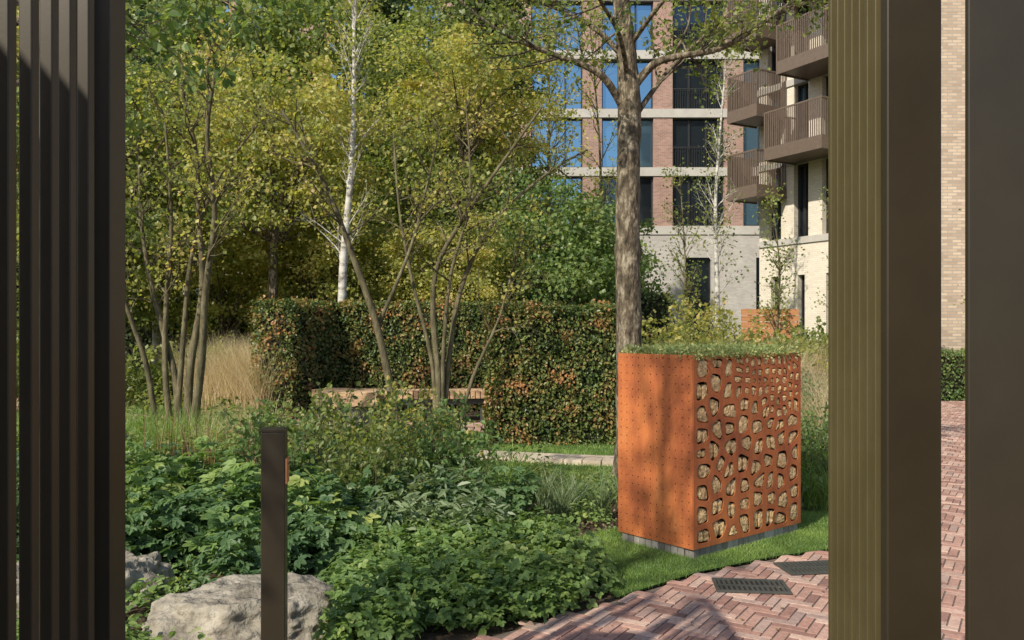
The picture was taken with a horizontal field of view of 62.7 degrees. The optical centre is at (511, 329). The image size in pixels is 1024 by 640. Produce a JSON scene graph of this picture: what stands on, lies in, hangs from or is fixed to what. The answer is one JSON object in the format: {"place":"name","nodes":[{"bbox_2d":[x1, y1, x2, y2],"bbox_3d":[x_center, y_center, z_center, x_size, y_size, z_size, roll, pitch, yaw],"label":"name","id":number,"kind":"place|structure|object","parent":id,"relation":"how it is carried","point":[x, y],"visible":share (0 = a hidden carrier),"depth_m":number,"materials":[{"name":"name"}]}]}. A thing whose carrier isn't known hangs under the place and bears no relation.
{"place":"outdoors","nodes":[
{"label":"outdoors","id":0,"kind":"place"},
{"bbox_2d":[17,398,484,431],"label":"brick paving","id":1,"kind":"structure","parent":0,"point":[470,426],"depth_m":13.90,"materials":[{"name":"brick"}]},
{"bbox_2d":[315,389,378,425],"bbox_3d":[-2.750,1.320,14.102,1.000,0.560,0.705,0,0,-6],"label":"timber seat","id":2,"kind":"object","parent":1,"relation":"on","point":[358,394],"visible":0.28,"depth_m":13.79,"materials":[{"name":"wood"}]},
{"bbox_2d":[333,0,539,159],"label":"garden tree","id":3,"kind":"object","parent":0,"point":[417,19],"visible":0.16,"depth_m":29.15,"materials":[{"name":"green plant"}]},
{"bbox_2d":[354,429,617,498],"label":"lawn","id":4,"kind":"structure","parent":0,"point":[562,466],"depth_m":10.65,"materials":[{"name":"green plant"}]},
{"bbox_2d":[226,46,603,445],"bbox_3d":[-1.096,-1.004,11.104,5.141,5.226,2.034,0,0,-13],"label":"multi stem tree","id":5,"kind":"object","parent":4,"relation":"on","point":[440,375],"visible":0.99,"depth_m":10.98,"materials":[{"name":"green plant"}]},
{"bbox_2d":[394,388,510,459],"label":"rose shrub","id":6,"kind":"object","parent":4,"relation":"on","point":[470,432],"visible":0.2,"depth_m":9.25,"materials":[{"name":"green plant"}]},
{"bbox_2d":[480,454,614,497],"bbox_3d":[0.197,1.439,8.364,0.988,0.365,1.719,0,0,-42],"label":"planting","id":7,"kind":"object","parent":4,"relation":"on","point":[539,472],"visible":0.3,"depth_m":8.16,"materials":[{"name":"green plant"}]},
{"bbox_2d":[480,298,642,445],"bbox_3d":[0.682,0.617,11.932,2.252,2.111,1.107,0,0,0],"label":"beech hedge","id":8,"kind":"object","parent":4,"relation":"on","point":[559,385],"visible":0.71,"depth_m":11.56,"materials":[{"name":"green plant"}]},
{"bbox_2d":[407,0,827,477],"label":"plane tree","id":9,"kind":"object","parent":4,"relation":"on","point":[626,96],"visible":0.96,"depth_m":8.97,"materials":[{"name":"green plant"}]},
{"bbox_2d":[801,357,827,445],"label":"feather grass","id":10,"kind":"structure","parent":4,"relation":"on","point":[823,396],"depth_m":10.46,"materials":[{"name":"plant"}]},
{"bbox_2d":[395,448,613,465],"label":"stone path","id":11,"kind":"structure","parent":0,"point":[575,459],"depth_m":10.09,"materials":[{"name":"stone"}]},
{"bbox_2d":[125,398,964,639],"bbox_3d":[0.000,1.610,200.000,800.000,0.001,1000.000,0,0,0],"label":"ground","id":12,"kind":"structure","parent":0,"point":[444,633],"depth_m":4.86,"materials":[{"name":"soil"}]},
{"bbox_2d":[17,222,192,346],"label":"garden tree","id":13,"kind":"object","parent":12,"relation":"on","point":[145,318],"visible":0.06,"depth_m":19.58,"materials":[{"name":"green plant"}]},
{"bbox_2d":[17,546,217,639],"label":"foreground groundcover","id":14,"kind":"object","parent":12,"relation":"on","point":[137,597],"visible":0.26,"depth_m":4.68,"materials":[{"name":"green plant"}]},
{"bbox_2d":[125,344,162,409],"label":"garden shrub","id":15,"kind":"object","parent":12,"relation":"on","point":[131,371],"visible":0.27,"depth_m":16.42,"materials":[{"name":"green plant"}]},
{"bbox_2d":[125,549,175,608],"bbox_3d":[-2.413,1.635,5.033,0.668,0.548,0.762,0,0,15],"label":"rock","id":16,"kind":"object","parent":12,"relation":"on","point":[149,567],"visible":0.17,"depth_m":5.02,"materials":[{"name":"grey stone"}]},
{"bbox_2d":[17,45,285,294],"bbox_3d":[-8.112,-0.910,17.321,6.911,10.320,6.359,0,0,2],"label":"garden tree","id":17,"kind":"object","parent":12,"relation":"on","point":[148,222],"visible":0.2,"depth_m":17.34,"materials":[{"name":"green plant"}]},
{"bbox_2d":[17,0,311,145],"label":"garden tree","id":18,"kind":"object","parent":12,"relation":"on","point":[181,9],"visible":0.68,"depth_m":5.63,"materials":[{"name":"green plant"}]},
{"bbox_2d":[128,340,233,401],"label":"garden shrub","id":19,"kind":"object","parent":12,"relation":"on","point":[159,380],"visible":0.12,"depth_m":16.75,"materials":[{"name":"green plant"}]},
{"bbox_2d":[125,371,243,413],"bbox_3d":[-7.344,1.253,18.072,5.973,0.944,6.191,0,0,0],"label":"perennial bed","id":20,"kind":"object","parent":12,"relation":"on","point":[139,396],"visible":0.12,"depth_m":16.33,"materials":[{"name":"green plant"}]},
{"bbox_2d":[142,385,258,472],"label":"seed head stalks","id":21,"kind":"object","parent":12,"relation":"on","point":[184,441],"visible":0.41,"depth_m":8.04,"materials":[{"name":"beige plant"}]},
{"bbox_2d":[125,7,291,432],"bbox_3d":[-4.806,-1.231,11.693,3.275,5.691,2.738,0,0,0],"label":"multi stem tree","id":22,"kind":"object","parent":12,"relation":"on","point":[199,331],"visible":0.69,"depth_m":11.96,"materials":[{"name":"green plant"}]},
{"bbox_2d":[144,330,321,415],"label":"feather grass","id":23,"kind":"structure","parent":12,"relation":"on","point":[230,377],"depth_m":15.32,"materials":[{"name":"plant"}]},
{"bbox_2d":[138,572,335,639],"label":"rock","id":24,"kind":"object","parent":12,"relation":"on","point":[227,607],"visible":0.76,"depth_m":4.34,"materials":[{"name":"grey stone"}]},
{"bbox_2d":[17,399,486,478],"bbox_3d":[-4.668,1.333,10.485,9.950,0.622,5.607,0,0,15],"label":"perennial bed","id":25,"kind":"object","parent":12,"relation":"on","point":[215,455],"visible":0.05,"depth_m":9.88,"materials":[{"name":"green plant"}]},
{"bbox_2d":[17,395,494,482],"bbox_3d":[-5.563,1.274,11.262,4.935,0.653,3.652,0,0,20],"label":"long grass","id":26,"kind":"structure","parent":12,"relation":"on","point":[130,425],"depth_m":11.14,"materials":[{"name":"plant"}]},
{"bbox_2d":[168,398,359,455],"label":"long grass","id":27,"kind":"structure","parent":12,"relation":"on","point":[229,430],"depth_m":10.41,"materials":[{"name":"plant"}]},
{"bbox_2d":[223,402,319,465],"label":"rose shrub","id":28,"kind":"object","parent":12,"relation":"on","point":[295,422],"visible":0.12,"depth_m":8.05,"materials":[{"name":"green plant"}]},
{"bbox_2d":[260,426,288,639],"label":"bollard light","id":29,"kind":"object","parent":12,"relation":"on","point":[274,525],"visible":1,"depth_m":3.95,"materials":[{"name":"brown metal"}]},
{"bbox_2d":[144,40,412,306],"bbox_3d":[-5.216,-1.335,19.180,5.990,10.030,5.718,0,0,-27],"label":"garden tree","id":30,"kind":"object","parent":12,"relation":"on","point":[281,207],"visible":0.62,"depth_m":18.55,"materials":[{"name":"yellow plant"}]},
{"bbox_2d":[17,436,542,589],"bbox_3d":[-2.475,1.326,6.575,5.390,0.682,3.303,0,0,12],"label":"perennial bed","id":31,"kind":"object","parent":12,"relation":"on","point":[181,521],"visible":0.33,"depth_m":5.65,"materials":[{"name":"green plant"}]},
{"bbox_2d":[218,397,362,484],"bbox_3d":[-1.812,1.068,6.839,1.122,1.072,1.009,0,0,0],"label":"rose shrub","id":32,"kind":"object","parent":12,"relation":"on","point":[260,421],"visible":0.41,"depth_m":6.77,"materials":[{"name":"green plant"}]},
{"bbox_2d":[246,295,341,418],"bbox_3d":[-3.993,0.522,16.180,1.047,2.313,2.659,0,0,15],"label":"beech hedge","id":33,"kind":"object","parent":12,"relation":"on","point":[291,321],"visible":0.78,"depth_m":15.20,"materials":[{"name":"green plant"}]},
{"bbox_2d":[252,381,374,474],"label":"rose shrub","id":34,"kind":"object","parent":12,"relation":"on","point":[328,411],"visible":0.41,"depth_m":7.60,"materials":[{"name":"green plant"}]},
{"bbox_2d":[286,0,394,300],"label":"birch tree","id":35,"kind":"object","parent":12,"relation":"on","point":[343,250],"visible":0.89,"depth_m":17.87,"materials":[{"name":"green plant"}]},
{"bbox_2d":[143,416,557,492],"bbox_3d":[-1.925,1.271,8.526,5.551,0.658,1.444,0,0,30],"label":"iris clump","id":36,"kind":"object","parent":12,"relation":"on","point":[507,473],"visible":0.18,"depth_m":7.69,"materials":[{"name":"green plant"}]},
{"bbox_2d":[308,410,431,502],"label":"rose shrub","id":37,"kind":"object","parent":12,"relation":"on","point":[376,461],"visible":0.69,"depth_m":6.48,"materials":[{"name":"green plant"}]},
{"bbox_2d":[308,374,446,485],"bbox_3d":[-1.165,0.993,7.150,1.155,1.222,1.162,0,0,0],"label":"rose shrub","id":38,"kind":"object","parent":12,"relation":"on","point":[411,434],"visible":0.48,"depth_m":7.24,"materials":[{"name":"green plant"}]},
{"bbox_2d":[312,388,485,420],"bbox_3d":[-1.537,1.330,14.873,3.955,0.540,0.935,0,0,-3],"label":"curved timber bench","id":39,"kind":"object","parent":12,"relation":"on","point":[478,395],"visible":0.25,"depth_m":14.54,"materials":[{"name":"wood"}]},
{"bbox_2d":[364,375,473,472],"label":"rose shrub","id":40,"kind":"object","parent":12,"relation":"on","point":[395,388],"visible":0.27,"depth_m":8.51,"materials":[{"name":"green plant"}]},
{"bbox_2d":[303,297,538,411],"bbox_3d":[-1.756,0.525,16.893,4.954,2.316,1.192,0,0,0],"label":"beech hedge","id":41,"kind":"object","parent":12,"relation":"on","point":[356,354],"visible":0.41,"depth_m":16.50,"materials":[{"name":"green plant"}]},
{"bbox_2d":[392,391,496,477],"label":"rose shrub","id":42,"kind":"object","parent":12,"relation":"on","point":[447,421],"visible":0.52,"depth_m":7.76,"materials":[{"name":"green plant"}]},
{"bbox_2d":[356,455,533,540],"bbox_3d":[-0.534,1.345,6.602,1.484,0.650,1.924,0,0,0],"label":"perennial bed","id":43,"kind":"object","parent":12,"relation":"on","point":[412,506],"visible":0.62,"depth_m":6.08,"materials":[{"name":"green plant"}]},
{"bbox_2d":[311,502,623,639],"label":"strawberry groundcover","id":44,"kind":"object","parent":12,"relation":"on","point":[386,583],"visible":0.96,"depth_m":4.78,"materials":[{"name":"green plant"}]},
{"bbox_2d":[407,404,551,496],"bbox_3d":[-0.307,1.106,7.374,1.209,0.998,0.935,0,0,10],"label":"rose shrub","id":45,"kind":"object","parent":12,"relation":"on","point":[455,440],"visible":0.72,"depth_m":7.34,"materials":[{"name":"green plant"}]},
{"bbox_2d":[509,461,617,523],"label":"iris clump","id":46,"kind":"object","parent":12,"relation":"on","point":[549,499],"visible":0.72,"depth_m":7.14,"materials":[{"name":"green plant"}]},
{"bbox_2d":[522,470,617,529],"bbox_3d":[0.803,1.460,7.458,2.178,0.314,1.903,0,0,0],"label":"planting","id":47,"kind":"object","parent":12,"relation":"on","point":[584,514],"visible":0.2,"depth_m":6.98,"materials":[{"name":"green plant"}]},
{"bbox_2d":[661,291,785,344],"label":"garden shrub","id":48,"kind":"object","parent":12,"relation":"on","point":[734,324],"visible":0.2,"depth_m":15.98,"materials":[{"name":"green plant"}]},
{"bbox_2d":[643,294,805,351],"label":"garden shrub","id":49,"kind":"object","parent":12,"relation":"on","point":[719,320],"visible":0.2,"depth_m":14.09,"materials":[{"name":"green plant"}]},
{"bbox_2d":[753,316,827,369],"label":"garden shrub","id":50,"kind":"object","parent":12,"relation":"on","point":[799,336],"visible":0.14,"depth_m":18.38,"materials":[{"name":"green plant"}]},
{"bbox_2d":[801,410,827,498],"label":"garden shrub","id":51,"kind":"object","parent":12,"relation":"on","point":[813,444],"visible":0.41,"depth_m":7.85,"materials":[{"name":"green plant"}]},
{"bbox_2d":[801,414,827,510],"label":"long grass","id":52,"kind":"structure","parent":12,"relation":"on","point":[812,498],"depth_m":7.48,"materials":[{"name":"green plant"}]},
{"bbox_2d":[941,348,964,400],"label":"clipped hedge","id":53,"kind":"object","parent":12,"relation":"on","point":[952,385],"visible":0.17,"depth_m":19.00,"materials":[{"name":"green plant"}]},
{"bbox_2d":[574,509,827,597],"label":"lawn","id":54,"kind":"structure","parent":0,"point":[676,565],"depth_m":5.85,"materials":[{"name":"green plant"}]},
{"bbox_2d":[618,336,802,558],"bbox_3d":[1.527,0.826,6.471,1.499,1.548,0.874,0,0,-39],"label":"insect hotel planter","id":55,"kind":"object","parent":54,"relation":"on","point":[709,448],"visible":0.99,"depth_m":6.11,"materials":[{"name":"metal"}]},
{"bbox_2d":[642,298,775,349],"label":"garden shrub","id":56,"kind":"object","parent":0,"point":[674,333],"visible":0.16,"depth_m":12.83,"materials":[{"name":"green plant"}]},
{"bbox_2d":[472,401,964,639],"bbox_3d":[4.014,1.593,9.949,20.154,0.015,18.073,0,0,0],"label":"brick paving","id":57,"kind":"structure","parent":0,"point":[570,626],"depth_m":4.82,"materials":[{"name":"brick"}]},
{"bbox_2d":[0,0,124,639],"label":"gate screen","id":58,"kind":"object","parent":57,"relation":"on","point":[71,319],"visible":1,"depth_m":1.93,"materials":[{"name":"brown metal"}]},
{"bbox_2d":[712,577,791,593],"bbox_3d":[1.470,1.581,5.180,0.440,0.014,0.260,0,0,6],"label":"drain grate","id":59,"kind":"object","parent":57,"relation":"on","point":[747,585],"visible":1,"depth_m":5.17,"materials":[{"name":"metal"}]},
{"bbox_2d":[773,560,827,574],"bbox_3d":[2.000,1.581,5.580,0.440,0.014,0.260,0,0,-8],"label":"drain grate","id":60,"kind":"object","parent":57,"relation":"on","point":[805,567],"visible":0.74,"depth_m":5.57,"materials":[{"name":"metal"}]},
{"bbox_2d":[828,0,940,639],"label":"gate screen","id":61,"kind":"object","parent":57,"relation":"on","point":[884,319],"visible":1,"depth_m":2.26,"materials":[{"name":"brown metal"}]},
{"bbox_2d":[965,0,1023,639],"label":"gate post","id":62,"kind":"object","parent":57,"relation":"on","point":[994,319],"visible":1,"depth_m":1.88,"materials":[{"name":"brown metal"}]},
{"label":"grassy ground","id":63,"kind":"structure","parent":0,"visible":0},
{"bbox_2d":[17,23,261,307],"bbox_3d":[-10.657,-0.403,22.177,8.986,15.045,8.577,0,0,-10],"label":"garden tree","id":64,"kind":"object","parent":63,"relation":"on","point":[170,97],"visible":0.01,"depth_m":21.30,"materials":[{"name":"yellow plant"}]},
{"bbox_2d":[125,0,195,385],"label":"birch tree","id":65,"kind":"object","parent":63,"relation":"on","point":[155,342],"visible":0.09,"depth_m":21.89,"materials":[{"name":"green plant"}]},
{"bbox_2d":[125,0,232,290],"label":"tree","id":66,"kind":"object","parent":63,"relation":"on","point":[133,11],"visible":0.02,"depth_m":30.13,"materials":[{"name":"green plant"}]},
{"bbox_2d":[130,210,319,356],"bbox_3d":[-6.983,0.799,21.061,5.242,7.899,5.003,0,0,1],"label":"garden tree","id":67,"kind":"object","parent":63,"relation":"on","point":[220,308],"visible":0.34,"depth_m":20.39,"materials":[{"name":"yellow plant"}]},
{"bbox_2d":[139,0,387,204],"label":"garden tree","id":68,"kind":"object","parent":63,"relation":"on","point":[224,30],"visible":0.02,"depth_m":31.14,"materials":[{"name":"green plant"}]},
{"bbox_2d":[125,0,436,267],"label":"garden tree","id":69,"kind":"object","parent":63,"relation":"on","point":[274,28],"visible":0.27,"depth_m":23.55,"materials":[{"name":"green plant"}]},
{"bbox_2d":[220,194,415,317],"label":"garden tree","id":70,"kind":"object","parent":63,"relation":"on","point":[323,270],"visible":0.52,"depth_m":19.86,"materials":[{"name":"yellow plant"}]},
{"bbox_2d":[17,290,674,376],"bbox_3d":[-8.004,0.239,27.022,26.344,3.053,1.945,0,0,0],"label":"clipped hedge","id":71,"kind":"object","parent":63,"relation":"on","point":[651,302],"visible":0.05,"depth_m":26.37,"materials":[{"name":"green plant"}]},
{"bbox_2d":[314,0,450,280],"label":"conifer tree","id":72,"kind":"object","parent":63,"relation":"on","point":[390,10],"visible":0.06,"depth_m":32.11,"materials":[{"name":"green plant"}]},
{"bbox_2d":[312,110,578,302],"bbox_3d":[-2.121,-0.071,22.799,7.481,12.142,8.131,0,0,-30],"label":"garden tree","id":73,"kind":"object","parent":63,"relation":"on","point":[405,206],"visible":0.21,"depth_m":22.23,"materials":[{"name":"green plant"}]},
{"bbox_2d":[357,211,546,302],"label":"garden tree","id":74,"kind":"object","parent":63,"relation":"on","point":[441,284],"visible":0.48,"depth_m":19.02,"materials":[{"name":"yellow plant"}]},
{"bbox_2d":[171,235,742,343],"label":"ground floor wall","id":75,"kind":"structure","parent":63,"relation":"on","point":[734,293],"depth_m":44.00,"materials":[{"name":"grey brick"}]},
{"bbox_2d":[229,1,742,225],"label":"piers","id":76,"kind":"structure","parent":75,"relation":"on","point":[663,134],"depth_m":44.00,"materials":[{"name":"red brick"}]},
{"bbox_2d":[192,2,758,337],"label":"window frames","id":77,"kind":"structure","parent":76,"relation":"attached to","point":[691,61],"depth_m":44.22,"materials":[{"name":"metal"}]},
{"bbox_2d":[194,4,758,343],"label":"dark glazing","id":78,"kind":"structure","parent":76,"relation":"attached to","point":[680,128],"depth_m":44.32,"materials":[{"name":"black glass"}]},
{"bbox_2d":[216,4,757,224],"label":"glazing","id":79,"kind":"structure","parent":76,"relation":"attached to","point":[750,138],"depth_m":44.32,"materials":[{"name":"blue glass"}]},
{"bbox_2d":[221,0,758,234],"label":"floor bands","id":80,"kind":"object","parent":76,"relation":"attached to","point":[679,114],"depth_m":43.94,"materials":[{"name":"concrete"}]},
{"bbox_2d":[673,30,723,225],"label":"railings","id":81,"kind":"object","parent":76,"relation":"attached to","point":[697,147],"visible":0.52,"depth_m":44.06,"materials":[{"name":"metal"}]},
{"bbox_2d":[337,16,587,300],"bbox_3d":[-1.043,-3.868,21.994,5.990,8.024,5.718,0,0,19],"label":"garden tree","id":82,"kind":"object","parent":63,"relation":"on","point":[460,81],"visible":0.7,"depth_m":21.37,"materials":[{"name":"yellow plant"}]},
{"bbox_2d":[179,235,758,342],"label":"ground floor infill","id":83,"kind":"object","parent":63,"relation":"on","point":[750,249],"visible":0.05,"depth_m":44.00,"materials":[{"name":"grey brick"}]},
{"bbox_2d":[411,0,556,289],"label":"conifer tree","id":84,"kind":"object","parent":63,"relation":"on","point":[491,48],"visible":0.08,"depth_m":30.25,"materials":[{"name":"green plant"}]},
{"bbox_2d":[511,0,591,241],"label":"birch tree","id":85,"kind":"object","parent":63,"relation":"on","point":[549,132],"visible":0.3,"depth_m":24.36,"materials":[{"name":"green plant"}]},
{"bbox_2d":[461,149,660,305],"bbox_3d":[1.097,0.084,20.530,4.906,8.600,5.495,0,0,-17],"label":"maple tree","id":86,"kind":"object","parent":63,"relation":"on","point":[570,263],"visible":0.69,"depth_m":19.35,"materials":[{"name":"green plant"}]},
{"bbox_2d":[503,183,675,302],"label":"garden tree","id":87,"kind":"object","parent":63,"relation":"on","point":[650,289],"visible":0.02,"depth_m":27.94,"materials":[{"name":"green plant"}]},
{"bbox_2d":[563,0,617,289],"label":"birch tree","id":88,"kind":"object","parent":63,"relation":"on","point":[612,173],"visible":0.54,"depth_m":25.83,"materials":[{"name":"green plant"}]},
{"bbox_2d":[658,157,714,338],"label":"young tree","id":89,"kind":"object","parent":63,"relation":"on","point":[688,282],"visible":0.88,"depth_m":24.13,"materials":[{"name":"green plant"}]},
{"bbox_2d":[687,39,748,341],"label":"birch tree","id":90,"kind":"object","parent":63,"relation":"on","point":[716,243],"visible":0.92,"depth_m":27.08,"materials":[{"name":"green plant"}]},
{"bbox_2d":[741,309,798,346],"bbox_3d":[6.750,0.537,22.060,1.500,2.125,0.120,0,0,0],"label":"timber fence","id":91,"kind":"object","parent":63,"relation":"on","point":[761,318],"visible":0.32,"depth_m":22.00,"materials":[{"name":"brown wood"}]},
{"bbox_2d":[751,160,804,342],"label":"young tree","id":92,"kind":"object","parent":63,"relation":"on","point":[779,267],"visible":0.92,"depth_m":21.98,"materials":[{"name":"green plant"}]},
{"bbox_2d":[759,241,821,346],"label":"ground floor wall","id":93,"kind":"structure","parent":63,"relation":"on","point":[814,267],"depth_m":31.80,"materials":[{"name":"beige stone"}]},
{"bbox_2d":[759,0,825,241],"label":"piers","id":94,"kind":"structure","parent":93,"relation":"on","point":[816,180],"depth_m":32.46,"materials":[{"name":"beige brick"}]},
{"bbox_2d":[757,0,827,247],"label":"floor bands","id":95,"kind":"object","parent":94,"relation":"attached to","point":[810,238],"visible":0.09,"depth_m":32.37,"materials":[{"name":"concrete"}]},
{"bbox_2d":[727,68,785,128],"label":"steel balcony","id":96,"kind":"structure","parent":95,"relation":"attached to","point":[744,109],"depth_m":32.49,"materials":[{"name":"metal"}]},
{"bbox_2d":[727,148,785,203],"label":"steel balcony","id":97,"kind":"structure","parent":95,"relation":"attached to","point":[741,170],"depth_m":32.52,"materials":[{"name":"metal"}]},
{"bbox_2d":[727,0,785,53],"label":"steel balcony","id":98,"kind":"structure","parent":95,"relation":"attached to","point":[771,38],"depth_m":32.61,"materials":[{"name":"metal"}]},
{"bbox_2d":[764,95,827,164],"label":"steel balcony","id":99,"kind":"structure","parent":95,"relation":"attached to","point":[793,148],"depth_m":30.32,"materials":[{"name":"metal"}]},
{"bbox_2d":[776,4,827,80],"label":"steel balcony","id":100,"kind":"structure","parent":95,"relation":"attached to","point":[797,57],"depth_m":30.11,"materials":[{"name":"metal"}]},
{"bbox_2d":[772,0,827,328],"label":"window frames","id":101,"kind":"structure","parent":94,"relation":"attached to","point":[805,86],"depth_m":32.29,"materials":[{"name":"metal"}]},
{"bbox_2d":[768,240,827,345],"bbox_3d":[12.245,-0.838,30.442,0.497,4.875,7.500,0,0,-29],"label":"ground floor infill","id":102,"kind":"object","parent":93,"relation":"attached to","point":[803,268],"visible":0.11,"depth_m":32.10,"materials":[{"name":"beige stone"}]},
{"bbox_2d":[941,262,964,355],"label":"ground floor wall","id":103,"kind":"structure","parent":63,"relation":"on","point":[952,316],"depth_m":20.20,"materials":[{"name":"brick"}]},
{"bbox_2d":[941,0,964,253],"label":"piers","id":104,"kind":"structure","parent":103,"relation":"on","point":[952,117],"depth_m":20.20,"materials":[{"name":"brick"}]},
{"bbox_2d":[941,4,964,261],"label":"floor bands","id":105,"kind":"object","parent":104,"relation":"attached to","point":[952,8],"depth_m":20.20,"materials":[{"name":"beige concrete"}]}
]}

